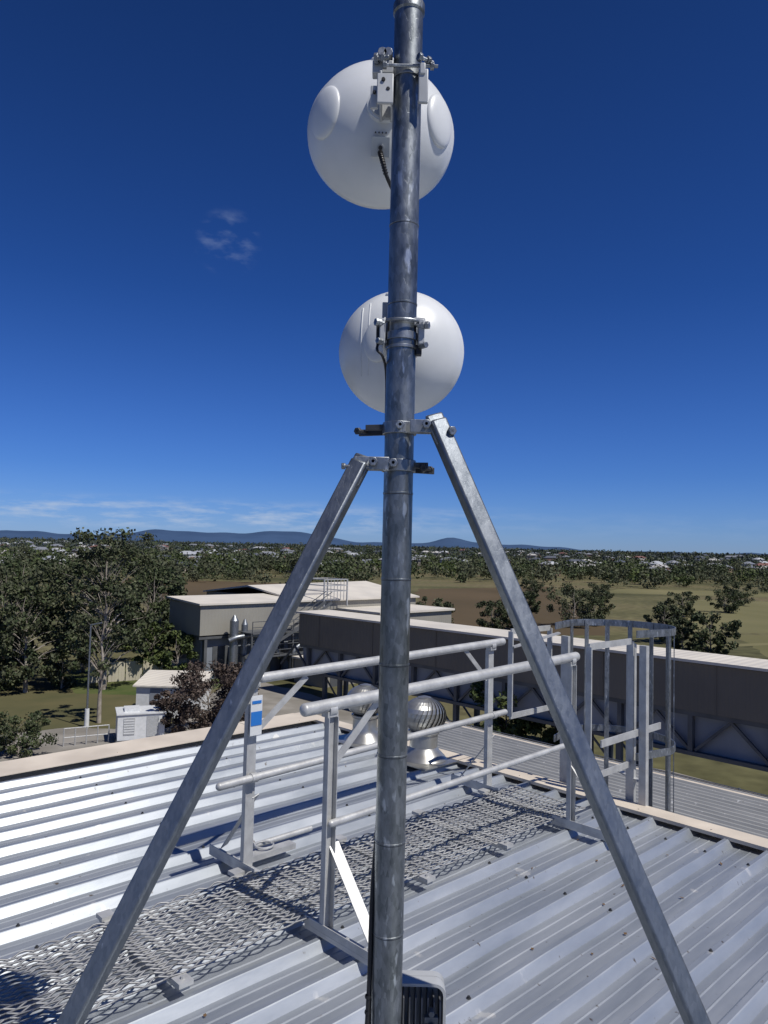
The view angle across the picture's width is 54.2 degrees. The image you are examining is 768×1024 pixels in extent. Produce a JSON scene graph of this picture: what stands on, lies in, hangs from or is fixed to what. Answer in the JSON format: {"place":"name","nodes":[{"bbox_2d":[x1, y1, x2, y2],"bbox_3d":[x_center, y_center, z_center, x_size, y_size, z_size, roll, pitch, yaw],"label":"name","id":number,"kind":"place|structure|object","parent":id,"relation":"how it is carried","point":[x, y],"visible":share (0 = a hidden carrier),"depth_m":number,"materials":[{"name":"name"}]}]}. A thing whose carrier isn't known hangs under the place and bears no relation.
{"place":"outdoors","nodes":[
{"label":"outdoors","id":0,"kind":"place"},
{"bbox_2d":[0,659,222,733],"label":"lawn","id":1,"kind":"structure","parent":0,"point":[64,707],"depth_m":55.45,"materials":[{"name":"green plant"}]},
{"bbox_2d":[0,638,39,691],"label":"leafy shrub","id":2,"kind":"object","parent":1,"relation":"on","point":[12,684],"visible":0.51,"depth_m":59.80,"materials":[{"name":"green plant"}]},
{"bbox_2d":[0,558,56,664],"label":"gum tree","id":3,"kind":"object","parent":1,"relation":"on","point":[25,590],"visible":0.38,"depth_m":63.16,"materials":[{"name":"green plant"}]},
{"bbox_2d":[0,710,58,758],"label":"leafy shrub","id":4,"kind":"object","parent":1,"relation":"on","point":[32,727],"visible":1,"depth_m":41.69,"materials":[{"name":"green plant"}]},
{"bbox_2d":[0,555,71,644],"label":"gum tree","id":5,"kind":"object","parent":1,"relation":"on","point":[10,565],"visible":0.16,"depth_m":74.16,"materials":[{"name":"green plant"}]},
{"bbox_2d":[0,581,76,692],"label":"gum tree","id":6,"kind":"object","parent":1,"relation":"on","point":[8,635],"visible":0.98,"depth_m":58.99,"materials":[{"name":"green plant"}]},
{"bbox_2d":[36,642,91,688],"bbox_3d":[-26.001,12.668,61.667,3.598,3.952,4.834,1,-3,0],"label":"leafy shrub","id":7,"kind":"object","parent":1,"relation":"on","point":[56,671],"visible":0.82,"depth_m":60.64,"materials":[{"name":"green plant"}]},
{"bbox_2d":[84,622,101,727],"bbox_3d":[-18.879,10.542,48.707,0.868,6.789,0.320,1,-3,0],"label":"yard light pole","id":8,"kind":"object","parent":1,"relation":"on","point":[86,719],"visible":0.9,"depth_m":48.62,"materials":[{"name":"grey metal"}]},
{"bbox_2d":[68,584,132,722],"bbox_3d":[-19.102,9.419,50.448,4.212,9.203,3.960,3,-3,-26],"label":"gum tree","id":9,"kind":"object","parent":1,"relation":"on","point":[101,666],"visible":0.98,"depth_m":50.14,"materials":[{"name":"green plant"}]},
{"bbox_2d":[133,670,212,717],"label":"garden shed","id":10,"kind":"structure","parent":1,"relation":"on","point":[149,684],"depth_m":52.10,"materials":[{"name":"white plastic"}]},
{"bbox_2d":[63,658,219,694],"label":"lawn","id":11,"kind":"structure","parent":0,"point":[120,687],"depth_m":62.74,"materials":[{"name":"green plant"}]},
{"bbox_2d":[30,556,129,671],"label":"gum tree","id":12,"kind":"object","parent":11,"relation":"on","point":[62,609],"visible":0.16,"depth_m":68.22,"materials":[{"name":"green plant"}]},
{"bbox_2d":[48,527,160,689],"bbox_3d":[-23.284,7.860,62.291,9.649,13.318,8.949,1,-3,0],"label":"gum tree","id":13,"kind":"object","parent":11,"relation":"on","point":[76,602],"visible":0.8,"depth_m":61.64,"materials":[{"name":"green plant"}]},
{"bbox_2d":[90,657,186,682],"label":"boundary fence","id":14,"kind":"object","parent":11,"relation":"on","point":[114,675],"visible":0.32,"depth_m":65.42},
{"bbox_2d":[121,621,175,669],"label":"leafy shrub","id":15,"kind":"object","parent":11,"relation":"on","point":[157,648],"visible":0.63,"depth_m":66.44,"materials":[{"name":"green plant"}]},
{"bbox_2d":[116,564,184,655],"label":"gum tree","id":16,"kind":"object","parent":11,"relation":"on","point":[171,590],"visible":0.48,"depth_m":73.61,"materials":[{"name":"green plant"}]},
{"bbox_2d":[157,630,198,670],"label":"leafy shrub","id":17,"kind":"object","parent":11,"relation":"on","point":[185,645],"visible":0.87,"depth_m":65.89,"materials":[{"name":"green plant"}]},
{"bbox_2d":[71,578,283,601],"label":"ploughed field","id":18,"kind":"structure","parent":0,"point":[196,587],"depth_m":228.13,"materials":[{"name":"soil"}]},
{"bbox_2d":[292,655,355,687],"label":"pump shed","id":19,"kind":"structure","parent":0,"point":[314,680],"depth_m":65.15,"materials":[{"name":"metal"}]},
{"bbox_2d":[0,529,763,554],"bbox_3d":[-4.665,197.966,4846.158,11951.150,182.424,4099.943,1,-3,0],"label":"hills","id":20,"kind":"structure","parent":0,"point":[285,537],"depth_m":5939.27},
{"bbox_2d":[0,549,767,795],"bbox_3d":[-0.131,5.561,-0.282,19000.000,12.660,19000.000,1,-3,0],"label":"ground","id":21,"kind":"structure","parent":0,"point":[632,607],"depth_m":119.50,"materials":[{"name":"green plant"}]},
{"bbox_2d":[32,547,46,554],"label":"house","id":22,"kind":"structure","parent":21,"relation":"on","point":[42,548],"depth_m":502.07,"materials":[{"name":"beige"}]},
{"bbox_2d":[113,560,187,627],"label":"gum tree","id":23,"kind":"object","parent":21,"relation":"on","point":[135,564],"visible":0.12,"depth_m":88.16,"materials":[{"name":"green plant"}]},
{"bbox_2d":[131,569,186,645],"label":"gum tree","id":24,"kind":"object","parent":21,"relation":"on","point":[164,615],"visible":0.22,"depth_m":82.43,"materials":[{"name":"green plant"}]},
{"bbox_2d":[180,551,195,557],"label":"house","id":25,"kind":"structure","parent":21,"relation":"on","point":[190,553],"depth_m":473.46,"materials":[{"name":"grey"}]},
{"bbox_2d":[175,633,302,678],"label":"walls","id":26,"kind":"structure","parent":21,"relation":"on","point":[211,643],"depth_m":68.26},
{"bbox_2d":[169,590,415,635],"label":"walls","id":27,"kind":"structure","parent":26,"relation":"on","point":[189,618],"depth_m":68.72,"materials":[{"name":"beige concrete"}]},
{"bbox_2d":[167,581,419,605],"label":"roof","id":28,"kind":"structure","parent":27,"relation":"on","point":[362,590],"depth_m":77.75,"materials":[{"name":"white metal"}]},
{"bbox_2d":[304,578,347,606],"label":"railing","id":29,"kind":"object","parent":28,"relation":"on","point":[334,585],"depth_m":75.39,"materials":[{"name":"metal"}]},
{"bbox_2d":[228,615,299,671],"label":"ducts","id":30,"kind":"object","parent":21,"relation":"on","point":[235,636],"visible":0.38,"depth_m":66.77,"materials":[{"name":"metal"}]},
{"bbox_2d":[197,591,332,670],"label":"frames and stairs","id":31,"kind":"structure","parent":21,"relation":"on","point":[219,653],"depth_m":68.08,"materials":[{"name":"metal"}]},
{"bbox_2d":[0,537,767,592],"bbox_3d":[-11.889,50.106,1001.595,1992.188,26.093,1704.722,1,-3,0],"label":"distant trees","id":32,"kind":"object","parent":21,"relation":"on","point":[630,569],"visible":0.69,"depth_m":364.11,"materials":[{"name":"green plant"}]},
{"bbox_2d":[0,683,767,797],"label":"concrete apron","id":33,"kind":"object","parent":21,"relation":"on","point":[273,695],"visible":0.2,"depth_m":47.66,"materials":[{"name":"grey concrete"}]},
{"bbox_2d":[63,724,109,746],"bbox_3d":[-17.616,13.223,44.467,2.583,1.065,0.077,3,-3,-29],"label":"yard handrail","id":34,"kind":"object","parent":33,"relation":"on","point":[86,735],"visible":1,"depth_m":44.44,"materials":[{"name":"metal"}]},
{"bbox_2d":[114,705,165,742],"bbox_3d":[-14.907,12.851,45.891,2.840,1.900,2.160,3,-3,-22],"label":"equipment cabin","id":35,"kind":"object","parent":33,"relation":"on","point":[133,722],"visible":0.92,"depth_m":45.03,"materials":[{"name":"white plastic"}]},
{"bbox_2d":[149,685,200,732],"bbox_3d":[-12.879,12.377,46.128,3.251,3.160,2.417,1,-3,0],"label":"purple leaf tree","id":36,"kind":"object","parent":33,"relation":"on","point":[167,721],"visible":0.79,"depth_m":45.78,"materials":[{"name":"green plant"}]},
{"bbox_2d":[155,659,259,729],"bbox_3d":[-10.978,11.680,47.053,6.304,4.732,5.712,1,-3,0],"label":"purple leaf tree","id":37,"kind":"object","parent":33,"relation":"on","point":[226,676],"visible":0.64,"depth_m":46.44,"materials":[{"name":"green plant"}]},
{"bbox_2d":[469,681,529,740],"bbox_3d":[8.022,12.679,47.664,5.400,4.117,5.203,3,-3,-25],"label":"leafy shrub","id":38,"kind":"object","parent":33,"relation":"on","point":[501,724],"visible":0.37,"depth_m":46.67,"materials":[{"name":"green plant"}]},
{"bbox_2d":[280,610,767,771],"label":"conveyor gallery","id":39,"kind":"object","parent":33,"relation":"on","point":[720,707],"visible":0.62,"depth_m":41.80,"materials":[{"name":"metal"}]},
{"bbox_2d":[523,721,559,745],"bbox_3d":[10.912,12.784,46.530,4.856,3.757,4.027,0,-3,32],"label":"leafy shrub","id":40,"kind":"object","parent":33,"relation":"on","point":[535,729],"visible":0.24,"depth_m":45.69,"materials":[{"name":"green plant"}]},
{"bbox_2d":[445,721,767,800],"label":"walls","id":41,"kind":"structure","parent":33,"relation":"on","point":[636,768],"depth_m":16.08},
{"bbox_2d":[377,721,767,838],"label":"roof","id":42,"kind":"structure","parent":41,"relation":"on","point":[735,811],"depth_m":15.24,"materials":[{"name":"grey metal"}]},
{"bbox_2d":[446,719,767,795],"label":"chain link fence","id":43,"kind":"object","parent":33,"relation":"on","point":[614,759],"visible":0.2,"depth_m":35.42,"materials":[{"name":"metal"}]},
{"bbox_2d":[416,596,455,623],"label":"paddock tree","id":44,"kind":"object","parent":21,"relation":"on","point":[437,602],"visible":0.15,"depth_m":107.00,"materials":[{"name":"green plant"}]},
{"bbox_2d":[522,591,540,613],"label":"paddock tree","id":45,"kind":"object","parent":21,"relation":"on","point":[532,603],"visible":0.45,"depth_m":138.24,"materials":[{"name":"green plant"}]},
{"bbox_2d":[527,553,536,559],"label":"house","id":46,"kind":"structure","parent":21,"relation":"on","point":[531,555],"depth_m":824.24,"materials":[{"name":"beige"}]},
{"bbox_2d":[539,561,560,575],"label":"house","id":47,"kind":"structure","parent":21,"relation":"on","point":[541,565],"depth_m":420.06,"materials":[{"name":"white"}]},
{"bbox_2d":[544,556,557,560],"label":"house","id":48,"kind":"structure","parent":21,"relation":"on","point":[549,558],"depth_m":688.00,"materials":[{"name":"grey"}]},
{"bbox_2d":[544,581,604,627],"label":"paddock tree","id":49,"kind":"object","parent":21,"relation":"on","point":[576,601],"visible":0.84,"depth_m":123.55,"materials":[{"name":"green plant"}]},
{"bbox_2d":[566,559,586,563],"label":"house","id":50,"kind":"structure","parent":21,"relation":"on","point":[575,560],"depth_m":517.59,"materials":[{"name":"grey"}]},
{"bbox_2d":[575,588,615,618],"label":"paddock tree","id":51,"kind":"object","parent":21,"relation":"on","point":[599,612],"visible":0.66,"depth_m":126.59,"materials":[{"name":"green plant"}]},
{"bbox_2d":[586,582,614,602],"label":"paddock tree","id":52,"kind":"object","parent":21,"relation":"on","point":[604,587],"visible":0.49,"depth_m":178.92,"materials":[{"name":"green plant"}]},
{"bbox_2d":[650,561,665,564],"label":"house","id":53,"kind":"structure","parent":21,"relation":"on","point":[656,562],"depth_m":515.01,"materials":[{"name":"grey"}]},
{"bbox_2d":[652,564,669,569],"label":"house","id":54,"kind":"structure","parent":21,"relation":"on","point":[667,567],"depth_m":489.41,"materials":[{"name":"white"}]},
{"bbox_2d":[643,601,682,642],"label":"paddock tree","id":55,"kind":"object","parent":21,"relation":"on","point":[660,608],"visible":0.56,"depth_m":103.66,"materials":[{"name":"green plant"}]},
{"bbox_2d":[658,607,687,641],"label":"paddock tree","id":56,"kind":"object","parent":21,"relation":"on","point":[671,613],"visible":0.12,"depth_m":105.11,"materials":[{"name":"green plant"}]},
{"bbox_2d":[664,591,699,616],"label":"paddock tree","id":57,"kind":"object","parent":21,"relation":"on","point":[690,601],"visible":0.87,"depth_m":148.64,"materials":[{"name":"green plant"}]},
{"bbox_2d":[671,619,697,650],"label":"paddock tree","id":58,"kind":"object","parent":21,"relation":"on","point":[681,631],"visible":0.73,"depth_m":87.08,"materials":[{"name":"green plant"}]},
{"bbox_2d":[683,611,742,654],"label":"paddock tree","id":59,"kind":"object","parent":21,"relation":"on","point":[703,636],"visible":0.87,"depth_m":84.71,"materials":[{"name":"green plant"}]},
{"bbox_2d":[705,588,745,612],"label":"paddock tree","id":60,"kind":"object","parent":21,"relation":"on","point":[733,606],"visible":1,"depth_m":163.33,"materials":[{"name":"green plant"}]},
{"bbox_2d":[719,581,758,604],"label":"paddock tree","id":61,"kind":"object","parent":21,"relation":"on","point":[736,585],"visible":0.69,"depth_m":189.13,"materials":[{"name":"green plant"}]},
{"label":"walls","id":62,"kind":"object","parent":21,"relation":"on","visible":0},
{"bbox_2d":[0,721,767,1023],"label":"roof sheeting","id":63,"kind":"object","parent":62,"relation":"on","point":[477,927],"visible":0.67,"depth_m":3.63,"materials":[{"name":"silver metal"}]},
{"bbox_2d":[252,825,312,862],"bbox_3d":[-0.569,1.829,4.156,0.500,0.051,0.136,4,-4,-44],"label":"anchor fitting","id":64,"kind":"object","parent":63,"relation":"on","point":[261,853],"visible":0.98,"depth_m":4.11,"materials":[{"name":"metal"}]},
{"bbox_2d":[0,785,585,1023],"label":"roof walkway","id":65,"kind":"structure","parent":63,"relation":"on","point":[181,981],"depth_m":3.34,"materials":[{"name":"metal"}]},
{"bbox_2d":[338,683,377,747],"bbox_3d":[-0.166,1.746,6.556,0.459,0.487,0.459,4,-4,-44],"label":"turbine ventilator","id":66,"kind":"object","parent":63,"relation":"on","point":[368,733],"visible":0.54,"depth_m":6.46,"materials":[{"name":"metal"}]},
{"bbox_2d":[16,727,749,999],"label":"roof screws","id":67,"kind":"object","parent":63,"relation":"on","point":[468,997],"visible":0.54,"depth_m":4.01,"materials":[{"name":"metal"}]},
{"bbox_2d":[56,0,710,1023],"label":"antenna mast","id":68,"kind":"object","parent":63,"relation":"on","point":[398,464],"visible":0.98,"depth_m":1.48,"materials":[{"name":"metal"}]},
{"bbox_2d":[307,47,453,208],"bbox_3d":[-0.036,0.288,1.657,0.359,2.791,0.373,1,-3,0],"label":"dish antenna","id":69,"kind":"object","parent":68,"relation":"attached to","point":[349,131],"visible":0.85,"depth_m":1.74,"materials":[{"name":"white plastic"}]},
{"bbox_2d":[339,292,463,413],"bbox_3d":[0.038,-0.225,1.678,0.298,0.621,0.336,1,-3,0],"label":"dish antenna","id":70,"kind":"object","parent":68,"relation":"attached to","point":[436,336],"visible":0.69,"depth_m":1.73,"materials":[{"name":"white plastic"}]},
{"bbox_2d":[401,970,445,1023],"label":"radio unit","id":71,"kind":"object","parent":68,"relation":"attached to","point":[423,997],"visible":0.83,"depth_m":1.57,"materials":[{"name":"metal"}]},
{"bbox_2d":[209,638,604,964],"bbox_3d":[0.243,1.350,4.238,2.390,1.052,1.375,4,-4,-44],"label":"guard rail","id":72,"kind":"object","parent":63,"relation":"on","point":[332,854],"visible":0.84,"depth_m":3.84,"materials":[{"name":"metal"}]},
{"bbox_2d":[250,695,262,735],"bbox_3d":[-0.653,1.041,3.841,0.070,0.200,0.006,4,-4,-44],"label":"safety sign","id":73,"kind":"object","parent":72,"relation":"attached to","point":[256,716],"visible":0.95,"depth_m":3.84,"materials":[{"name":"white plastic"}]},
{"bbox_2d":[407,695,458,770],"bbox_3d":[0.321,1.726,6.025,0.486,0.495,0.486,4,-4,-44],"label":"turbine ventilator","id":74,"kind":"object","parent":63,"relation":"on","point":[425,753],"visible":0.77,"depth_m":5.91,"materials":[{"name":"metal"}]},
{"bbox_2d":[203,839,721,1016],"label":"dry leaves","id":75,"kind":"object","parent":63,"relation":"on","point":[205,1014],"visible":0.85,"depth_m":3.38,"materials":[{"name":"brown plant"}]},
{"bbox_2d":[0,712,767,850],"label":"flashing","id":76,"kind":"object","parent":62,"relation":"on","point":[28,764],"visible":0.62,"depth_m":5.66,"materials":[{"name":"metal"}]},
{"bbox_2d":[507,619,675,812],"bbox_3d":[1.470,2.911,5.321,1.217,4.195,0.938,4,-4,-38],"label":"caged ladder","id":77,"kind":"object","parent":62,"relation":"attached to","point":[647,735],"visible":0.48,"depth_m":5.22,"materials":[{"name":"metal"}]},
{"bbox_2d":[0,0,767,553],"label":"sky","id":78,"kind":"structure","parent":0,"point":[182,281],"materials":[{"name":"blue"}]},
{"bbox_2d":[336,604,454,622],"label":"side block","id":79,"kind":"structure","parent":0,"point":[431,613],"depth_m":77.35,"materials":[{"name":"white metal"}]},
{"bbox_2d":[414,587,604,635],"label":"ploughed field","id":80,"kind":"structure","parent":0,"point":[464,601],"depth_m":165.68,"materials":[{"name":"soil"}]},
{"bbox_2d":[475,599,510,629],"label":"paddock tree","id":81,"kind":"object","parent":80,"relation":"on","point":[498,612],"visible":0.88,"depth_m":110.90,"materials":[{"name":"green plant"}]},
{"bbox_2d":[499,615,513,628],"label":"paddock tree","id":82,"kind":"object","parent":80,"relation":"on","point":[508,626],"visible":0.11,"depth_m":117.39,"materials":[{"name":"green plant"}]},
{"bbox_2d":[520,577,545,596],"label":"paddock tree","id":83,"kind":"object","parent":80,"relation":"on","point":[534,586],"visible":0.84,"depth_m":198.48,"materials":[{"name":"green plant"}]},
{"bbox_2d":[608,589,767,596],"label":"stubble field","id":84,"kind":"structure","parent":0,"point":[652,591],"depth_m":252.08,"materials":[{"name":"beige plant"}]},
{"bbox_2d":[677,599,767,632],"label":"stubble field","id":85,"kind":"structure","parent":0,"point":[752,616],"depth_m":157.23,"materials":[{"name":"plant"}]},
{"bbox_2d":[707,643,767,647],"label":"dirt track","id":86,"kind":"structure","parent":0,"point":[745,644],"depth_m":103.89,"materials":[{"name":"beige soil"}]},
{"bbox_2d":[740,635,767,656],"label":"paddock","id":87,"kind":"structure","parent":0,"point":[763,649],"depth_m":109.35,"materials":[{"name":"plant"}]}
]}

